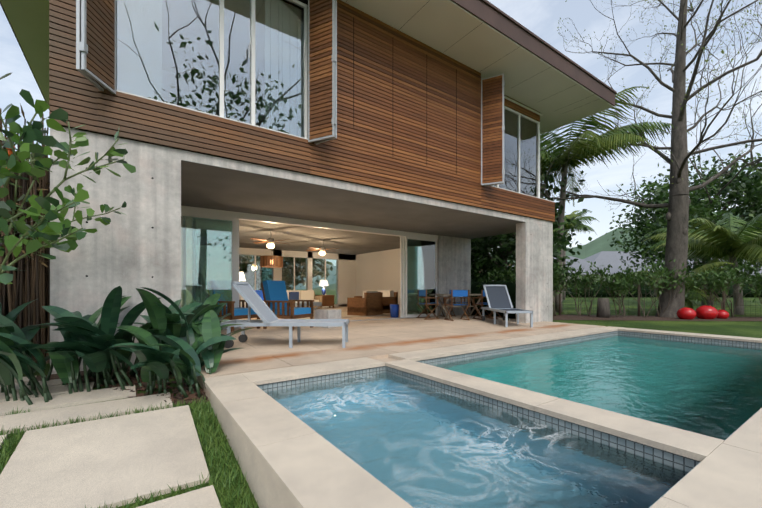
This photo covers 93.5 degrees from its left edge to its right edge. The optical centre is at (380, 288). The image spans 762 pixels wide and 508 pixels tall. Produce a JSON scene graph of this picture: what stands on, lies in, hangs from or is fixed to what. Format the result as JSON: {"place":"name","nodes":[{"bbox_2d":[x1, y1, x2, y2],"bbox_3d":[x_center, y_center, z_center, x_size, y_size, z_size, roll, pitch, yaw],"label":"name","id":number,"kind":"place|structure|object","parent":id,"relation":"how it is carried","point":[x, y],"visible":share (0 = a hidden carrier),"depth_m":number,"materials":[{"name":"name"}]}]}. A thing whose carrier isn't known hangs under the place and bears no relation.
{"place":"outdoors","nodes":[
{"label":"outdoors","id":0,"kind":"place"},
{"bbox_2d":[196,251,230,295],"bbox_3d":[-6.303,-0.322,13.783,1.000,2.810,3.920,0,0,-35],"label":"tree","id":1,"kind":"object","parent":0,"point":[206,258],"depth_m":14.23,"materials":[{"name":"green plant"}]},
{"bbox_2d":[116,0,541,136],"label":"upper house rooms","id":2,"kind":"object","parent":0,"point":[243,24],"depth_m":6.66,"materials":[{"name":"clear glass"}]},
{"bbox_2d":[181,160,550,254],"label":"ceiling","id":3,"kind":"structure","parent":0,"point":[214,187],"depth_m":8.64,"materials":[{"name":"grey paint"}]},
{"bbox_2d":[0,290,761,507],"bbox_3d":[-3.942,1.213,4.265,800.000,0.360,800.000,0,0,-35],"label":"lawn","id":4,"kind":"structure","parent":0,"point":[752,329],"depth_m":9.78,"materials":[{"name":"green plant"}]},
{"bbox_2d":[0,299,48,384],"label":"strelitzia plant","id":5,"kind":"object","parent":4,"relation":"on","point":[30,331],"visible":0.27,"depth_m":4.26,"materials":[{"name":"green plant"}]},
{"bbox_2d":[0,103,49,363],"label":"wooden fence","id":6,"kind":"object","parent":4,"relation":"on","point":[31,281],"visible":0.35,"depth_m":4.85,"materials":[{"name":"brown"}]},
{"bbox_2d":[0,296,131,404],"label":"strelitzia plant","id":7,"kind":"object","parent":4,"relation":"on","point":[13,364],"visible":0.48,"depth_m":3.38,"materials":[{"name":"green plant"}]},
{"bbox_2d":[0,73,135,284],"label":"clusia shrub","id":8,"kind":"object","parent":4,"relation":"on","point":[30,133],"visible":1,"depth_m":2.59,"materials":[{"name":"green plant"}]},
{"bbox_2d":[0,376,220,507],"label":"path pavers","id":9,"kind":"object","parent":4,"relation":"on","point":[113,461],"visible":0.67,"depth_m":2.48,"materials":[{"name":"concrete"}]},
{"bbox_2d":[8,286,220,392],"bbox_3d":[-2.762,0.527,4.139,1.145,1.112,2.269,0,0,3],"label":"strelitzia plant","id":10,"kind":"object","parent":4,"relation":"on","point":[100,354],"visible":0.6,"depth_m":3.66,"materials":[{"name":"green plant"}]},
{"bbox_2d":[0,395,258,507],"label":"lawn grass","id":11,"kind":"structure","parent":4,"relation":"on","point":[193,405],"depth_m":2.53,"materials":[{"name":"green plant"}]},
{"bbox_2d":[196,255,335,299],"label":"trees","id":12,"kind":"object","parent":4,"relation":"on","point":[244,261],"depth_m":22.77,"materials":[{"name":"green plant"}]},
{"bbox_2d":[50,127,552,373],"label":"concrete wall","id":13,"kind":"structure","parent":4,"relation":"on","point":[138,245],"depth_m":4.82,"materials":[{"name":"grey concrete"}]},
{"bbox_2d":[250,230,289,248],"bbox_3d":[-3.384,-1.518,10.990,1.145,0.590,1.145,0,0,-15],"label":"ceiling fan","id":14,"kind":"object","parent":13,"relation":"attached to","point":[270,242],"visible":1,"depth_m":10.90,"materials":[{"name":"silver metal"}]},
{"bbox_2d":[260,255,282,267],"bbox_3d":[-4.277,-1.328,14.023,0.852,0.970,0.852,0,0,-35],"label":"pendant lamp","id":15,"kind":"object","parent":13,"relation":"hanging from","point":[269,261],"visible":1,"depth_m":13.68,"materials":[{"name":"brown"}]},
{"bbox_2d":[49,0,554,221],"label":"wood siding","id":16,"kind":"object","parent":13,"relation":"on","point":[408,114],"visible":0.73,"depth_m":6.77,"materials":[{"name":"brown wood"}]},
{"bbox_2d":[76,0,115,93],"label":"window shutter","id":17,"kind":"object","parent":16,"relation":"attached to","point":[95,43],"depth_m":4.27,"materials":[{"name":"brown wood"}]},
{"bbox_2d":[0,0,616,133],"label":"house roof","id":18,"kind":"structure","parent":16,"relation":"on","point":[554,87],"depth_m":7.78,"materials":[{"name":"grey"}]},
{"bbox_2d":[308,0,336,143],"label":"window shutter","id":19,"kind":"object","parent":16,"relation":"attached to","point":[322,71],"depth_m":5.95,"materials":[{"name":"brown wood"}]},
{"bbox_2d":[104,0,553,201],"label":"house upper windows","id":20,"kind":"structure","parent":16,"relation":"in","point":[522,152],"depth_m":5.67,"materials":[{"name":"clear glass"}]},
{"bbox_2d":[481,73,504,185],"bbox_3d":[2.663,-3.767,8.545,0.570,2.560,0.165,0,0,33],"label":"window shutter","id":21,"kind":"object","parent":16,"relation":"attached to","point":[492,132],"depth_m":8.49,"materials":[{"name":"brown wood"}]},
{"bbox_2d":[306,240,338,255],"bbox_3d":[-2.182,-1.518,13.289,1.145,0.590,1.145,0,0,-15],"label":"ceiling fan","id":22,"kind":"object","parent":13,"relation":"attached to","point":[322,249],"visible":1,"depth_m":13.20,"materials":[{"name":"silver metal"}]},
{"bbox_2d":[36,314,761,404],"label":"ground","id":23,"kind":"structure","parent":4,"relation":"on","point":[178,396],"depth_m":4.14,"materials":[{"name":"green plant"}]},
{"bbox_2d":[117,287,242,371],"bbox_3d":[-2.421,0.529,4.535,0.974,1.089,1.985,0,0,18],"label":"strelitzia plant","id":24,"kind":"object","parent":23,"relation":"on","point":[161,315],"visible":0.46,"depth_m":4.12,"materials":[{"name":"green plant"}]},
{"bbox_2d":[111,310,252,397],"bbox_3d":[-2.013,0.686,3.712,0.694,0.857,1.546,0,0,8],"label":"strelitzia plant","id":25,"kind":"object","parent":23,"relation":"on","point":[209,345],"visible":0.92,"depth_m":3.59,"materials":[{"name":"green plant"}]},
{"bbox_2d":[596,298,610,317],"bbox_3d":[7.922,0.683,12.776,0.433,0.700,0.427,0,0,-35],"label":"tree stump","id":26,"kind":"object","parent":23,"relation":"on","point":[603,307],"visible":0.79,"depth_m":12.62,"materials":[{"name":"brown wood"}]},
{"bbox_2d":[210,331,761,507],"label":"pool shell","id":27,"kind":"object","parent":4,"relation":"in","point":[266,488],"visible":0.08,"depth_m":2.86},
{"bbox_2d":[265,372,687,507],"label":"hot tub","id":28,"kind":"object","parent":27,"relation":"in","point":[415,444],"visible":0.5,"depth_m":2.32,"materials":[{"name":"blue liquid"}]},
{"bbox_2d":[202,326,761,507],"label":"pool coping","id":29,"kind":"object","parent":27,"relation":"on","point":[306,465],"visible":0.96,"depth_m":2.26,"materials":[{"name":"beige stone"}]},
{"bbox_2d":[432,335,761,439],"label":"pool water","id":30,"kind":"structure","parent":27,"relation":"in","point":[711,390],"depth_m":4.38,"materials":[{"name":"teal liquid"}]},
{"bbox_2d":[471,272,515,318],"bbox_3d":[3.103,0.243,15.351,1.735,1.770,8.806,0,0,-28],"label":"garden hedge","id":31,"kind":"object","parent":4,"relation":"on","point":[477,287],"visible":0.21,"depth_m":12.69,"materials":[{"name":"green plant"}]},
{"bbox_2d":[471,139,603,304],"bbox_3d":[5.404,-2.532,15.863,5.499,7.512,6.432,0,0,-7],"label":"tree","id":32,"kind":"object","parent":4,"relation":"on","point":[479,244],"visible":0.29,"depth_m":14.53,"materials":[{"name":"green plant"}]},
{"bbox_2d":[553,221,576,247],"bbox_3d":[10.723,-1.763,24.633,4.194,5.796,4.747,0,0,10],"label":"palm","id":33,"kind":"object","parent":4,"relation":"on","point":[564,228],"depth_m":23.29,"materials":[{"name":"green plant"}]},
{"bbox_2d":[553,214,582,302],"bbox_3d":[11.977,-2.218,26.210,3.909,6.708,4.578,0,0,-3],"label":"palm","id":34,"kind":"object","parent":4,"relation":"on","point":[569,216],"depth_m":25.12,"materials":[{"name":"green plant"}]},
{"bbox_2d":[512,256,626,281],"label":"white neighbour house","id":35,"kind":"structure","parent":4,"relation":"on","point":[584,263],"depth_m":43.61,"materials":[{"name":"white paint"}]},
{"bbox_2d":[563,210,596,299],"bbox_3d":[17.695,-3.237,34.095,5.096,8.744,5.178,0,0,28],"label":"palm","id":36,"kind":"object","parent":4,"relation":"on","point":[581,225],"visible":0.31,"depth_m":33.49,"materials":[{"name":"green plant"}]},
{"bbox_2d":[540,86,691,312],"bbox_3d":[8.277,-3.215,15.624,7.779,8.698,7.937,0,0,-35],"label":"palm","id":37,"kind":"object","parent":4,"relation":"on","point":[593,146],"visible":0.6,"depth_m":14.37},
{"bbox_2d":[487,258,761,317],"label":"hedge","id":38,"kind":"object","parent":4,"relation":"on","point":[624,280],"visible":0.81,"depth_m":12.68,"materials":[{"name":"green plant"}]},
{"bbox_2d":[540,0,761,317],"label":"bare tree","id":39,"kind":"object","parent":4,"relation":"on","point":[677,218],"visible":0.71,"depth_m":12.86,"materials":[{"name":"grey plant"}]},
{"bbox_2d":[559,284,761,317],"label":"fence wire","id":40,"kind":"object","parent":4,"relation":"on","point":[646,289],"visible":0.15,"depth_m":13.19,"materials":[{"name":"brown"}]},
{"bbox_2d":[565,279,761,296],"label":"hedge","id":41,"kind":"object","parent":4,"relation":"on","point":[601,294],"visible":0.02,"depth_m":41.72,"materials":[{"name":"green plant"}]},
{"bbox_2d":[583,251,761,281],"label":"grey neighbour house","id":42,"kind":"structure","parent":4,"relation":"on","point":[611,258],"depth_m":48.91,"materials":[{"name":"white"}]},
{"bbox_2d":[589,79,761,304],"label":"leafy tree","id":43,"kind":"object","parent":4,"relation":"on","point":[734,184],"visible":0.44,"depth_m":21.42,"materials":[{"name":"green plant"}]},
{"bbox_2d":[629,262,735,309],"bbox_3d":[12.037,0.069,14.579,3.316,2.140,3.613,0,0,-24],"label":"palm","id":44,"kind":"object","parent":4,"relation":"on","point":[707,267],"visible":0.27,"depth_m":13.87,"materials":[{"name":"green plant"}]},
{"bbox_2d":[641,213,761,314],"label":"palm","id":45,"kind":"object","parent":4,"relation":"on","point":[733,246],"visible":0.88,"depth_m":14.23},
{"bbox_2d":[676,305,728,319],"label":"red balls","id":46,"kind":"object","parent":4,"relation":"on","point":[705,312],"visible":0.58,"depth_m":11.92,"materials":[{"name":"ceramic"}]},
{"bbox_2d":[0,0,761,265],"label":"sky","id":47,"kind":"structure","parent":0,"point":[541,17],"materials":[{"name":"white"}]},
{"bbox_2d":[197,306,605,401],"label":"terrace paving","id":48,"kind":"structure","parent":0,"point":[268,348],"depth_m":6.71,"materials":[{"name":"stone"}]},
{"bbox_2d":[206,280,259,331],"bbox_3d":[-3.448,0.368,8.327,1.002,1.130,0.800,0,0,30],"label":"armchair","id":49,"kind":"object","parent":48,"relation":"on","point":[240,312],"visible":0.48,"depth_m":8.03,"materials":[{"name":"brown wood"}]},
{"bbox_2d":[239,294,245,307],"bbox_3d":[-4.587,0.558,11.493,0.640,0.750,0.540,0,0,-35],"label":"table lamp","id":50,"kind":"object","parent":48,"relation":"on","point":[240,297],"visible":0.06,"depth_m":11.31,"materials":[{"name":"grey wood"}]},
{"bbox_2d":[231,272,245,280],"bbox_3d":[-4.587,-0.177,11.493,0.460,0.720,0.460,0,0,-35],"label":"table lamp","id":51,"kind":"object","parent":50,"relation":"on","point":[241,276],"visible":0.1,"depth_m":11.38,"materials":[{"name":"white fabric"}]},
{"bbox_2d":[255,290,263,299],"bbox_3d":[-4.273,0.493,12.442,1.240,0.880,0.490,0,0,-35],"label":"cushion","id":52,"kind":"object","parent":48,"relation":"on","point":[259,293],"visible":0.06,"depth_m":12.27,"materials":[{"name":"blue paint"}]},
{"bbox_2d":[220,281,348,347],"bbox_3d":[-1.552,0.409,5.956,2.000,1.047,0.680,0,0,-1],"label":"lounger","id":53,"kind":"object","parent":48,"relation":"on","point":[257,304],"visible":0.94,"depth_m":5.82,"materials":[{"name":"grey"}]},
{"bbox_2d":[261,280,313,330],"bbox_3d":[-2.233,0.368,8.500,1.002,1.130,0.800,0,0,25],"label":"armchair","id":54,"kind":"object","parent":48,"relation":"on","point":[278,302],"visible":0.85,"depth_m":8.38,"materials":[{"name":"blue fabric"}]},
{"bbox_2d":[181,227,417,318],"bbox_3d":[-3.548,-0.442,13.282,10.450,2.750,7.650,0,0,-35],"label":"interior shell","id":55,"kind":"object","parent":48,"relation":"on","point":[357,275],"visible":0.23,"depth_m":17.49},
{"bbox_2d":[295,302,321,313],"bbox_3d":[-2.546,0.702,12.061,0.900,0.497,0.600,0,0,-45],"label":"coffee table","id":56,"kind":"object","parent":55,"relation":"on","point":[317,304],"visible":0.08,"depth_m":11.96,"materials":[{"name":"grey wood"}]},
{"bbox_2d":[347,291,382,315],"bbox_3d":[-0.561,0.503,12.711,0.850,0.860,0.950,0,0,35],"label":"wooden armchair","id":57,"kind":"object","parent":55,"relation":"on","point":[369,303],"visible":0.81,"depth_m":12.35,"materials":[{"name":"brown wood"}]},
{"bbox_2d":[287,290,321,309],"bbox_3d":[-3.603,0.503,14.980,2.100,0.860,0.850,0,0,-35],"label":"sofa","id":58,"kind":"object","parent":48,"relation":"on","point":[301,294],"visible":0.33,"depth_m":15.25,"materials":[{"name":"white"}]},
{"bbox_2d":[181,206,437,328],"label":"house sliding doors","id":59,"kind":"structure","parent":48,"relation":"on","point":[424,268],"depth_m":8.53,"materials":[{"name":"clear glass"}]},
{"bbox_2d":[315,295,334,307],"bbox_3d":[-2.745,0.618,17.161,0.940,0.630,0.490,0,0,-35],"label":"side table","id":60,"kind":"object","parent":48,"relation":"on","point":[327,300],"visible":0.62,"depth_m":17.03,"materials":[{"name":"brown wood"}]},
{"bbox_2d":[319,280,327,294],"bbox_3d":[-2.745,-0.057,17.161,0.460,0.720,0.460,0,0,-35],"label":"table lamp","id":61,"kind":"object","parent":60,"relation":"on","point":[323,283],"visible":1,"depth_m":17.03,"materials":[{"name":"white fabric"}]},
{"bbox_2d":[314,309,340,327],"bbox_3d":[-1.301,0.723,8.785,0.470,0.420,0.470,0,0,35],"label":"coffee table","id":62,"kind":"object","parent":48,"relation":"on","point":[327,313],"visible":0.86,"depth_m":8.63,"materials":[{"name":"concrete"}]},
{"bbox_2d":[354,290,397,312],"bbox_3d":[-0.237,0.503,14.521,0.850,0.860,1.900,0,0,-35],"label":"rattan sofa","id":63,"kind":"object","parent":48,"relation":"on","point":[390,297],"visible":0.33,"depth_m":13.92,"materials":[{"name":"brown wicker"}]},
{"bbox_2d":[390,304,398,317],"bbox_3d":[0.444,0.723,11.705,0.320,0.420,0.320,0,0,-35],"label":"blue vase","id":64,"kind":"object","parent":48,"relation":"on","point":[394,310],"visible":1,"depth_m":11.59,"materials":[{"name":"blue ceramic"}]},
{"bbox_2d":[416,290,439,319],"bbox_3d":[1.446,0.488,11.121,0.520,0.910,0.600,0,0,-20],"label":"director chair","id":65,"kind":"object","parent":48,"relation":"on","point":[422,292],"visible":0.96,"depth_m":10.93,"materials":[{"name":"brown wood"}]},
{"bbox_2d":[426,296,444,316],"bbox_3d":[1.766,0.488,12.002,0.600,0.910,0.520,0,0,-20],"label":"director chair","id":66,"kind":"object","parent":48,"relation":"on","point":[443,302],"visible":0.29,"depth_m":11.91,"materials":[{"name":"brown wood"}]},
{"bbox_2d":[429,294,481,318],"bbox_3d":[2.528,0.562,11.511,1.700,0.779,0.900,0,0,-20],"label":"dining table","id":67,"kind":"object","parent":48,"relation":"on","point":[449,295],"visible":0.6,"depth_m":11.39,"materials":[{"name":"brown wood"}]},
{"bbox_2d":[444,290,470,320],"bbox_3d":[2.255,0.488,10.647,0.600,0.910,0.520,0,0,-20],"label":"director chair","id":68,"kind":"object","parent":48,"relation":"on","point":[461,294],"visible":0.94,"depth_m":10.53,"materials":[{"name":"blue fabric"}]},
{"bbox_2d":[449,290,470,315],"bbox_3d":[2.707,0.488,12.341,0.600,0.910,0.520,0,0,-15],"label":"director chair","id":69,"kind":"object","parent":48,"relation":"on","point":[454,302],"visible":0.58,"depth_m":12.27,"materials":[{"name":"brown wood"}]},
{"bbox_2d":[472,290,497,319],"bbox_3d":[3.196,0.488,10.986,0.600,0.910,0.520,0,0,-25],"label":"director chair","id":70,"kind":"object","parent":48,"relation":"on","point":[482,295],"visible":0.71,"depth_m":10.82,"materials":[{"name":"brown wood"}]},
{"bbox_2d":[478,296,501,317],"bbox_3d":[3.610,0.488,11.901,0.520,0.910,0.600,0,0,-20],"label":"director chair","id":71,"kind":"object","parent":48,"relation":"on","point":[487,312],"visible":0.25,"depth_m":12.08,"materials":[{"name":"brown wood"}]},
{"bbox_2d":[481,285,532,326],"bbox_3d":[3.315,0.409,9.612,0.680,1.047,2.000,0,0,-1],"label":"lounger","id":72,"kind":"object","parent":48,"relation":"on","point":[498,298],"visible":1,"depth_m":10.01,"materials":[{"name":"grey fabric"}]},
{"bbox_2d":[197,210,753,289],"bbox_3d":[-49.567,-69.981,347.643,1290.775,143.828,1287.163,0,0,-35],"label":"distant hills","id":73,"kind":"structure","parent":0,"point":[598,245],"depth_m":327.86,"materials":[{"name":"green plant"}]}
]}

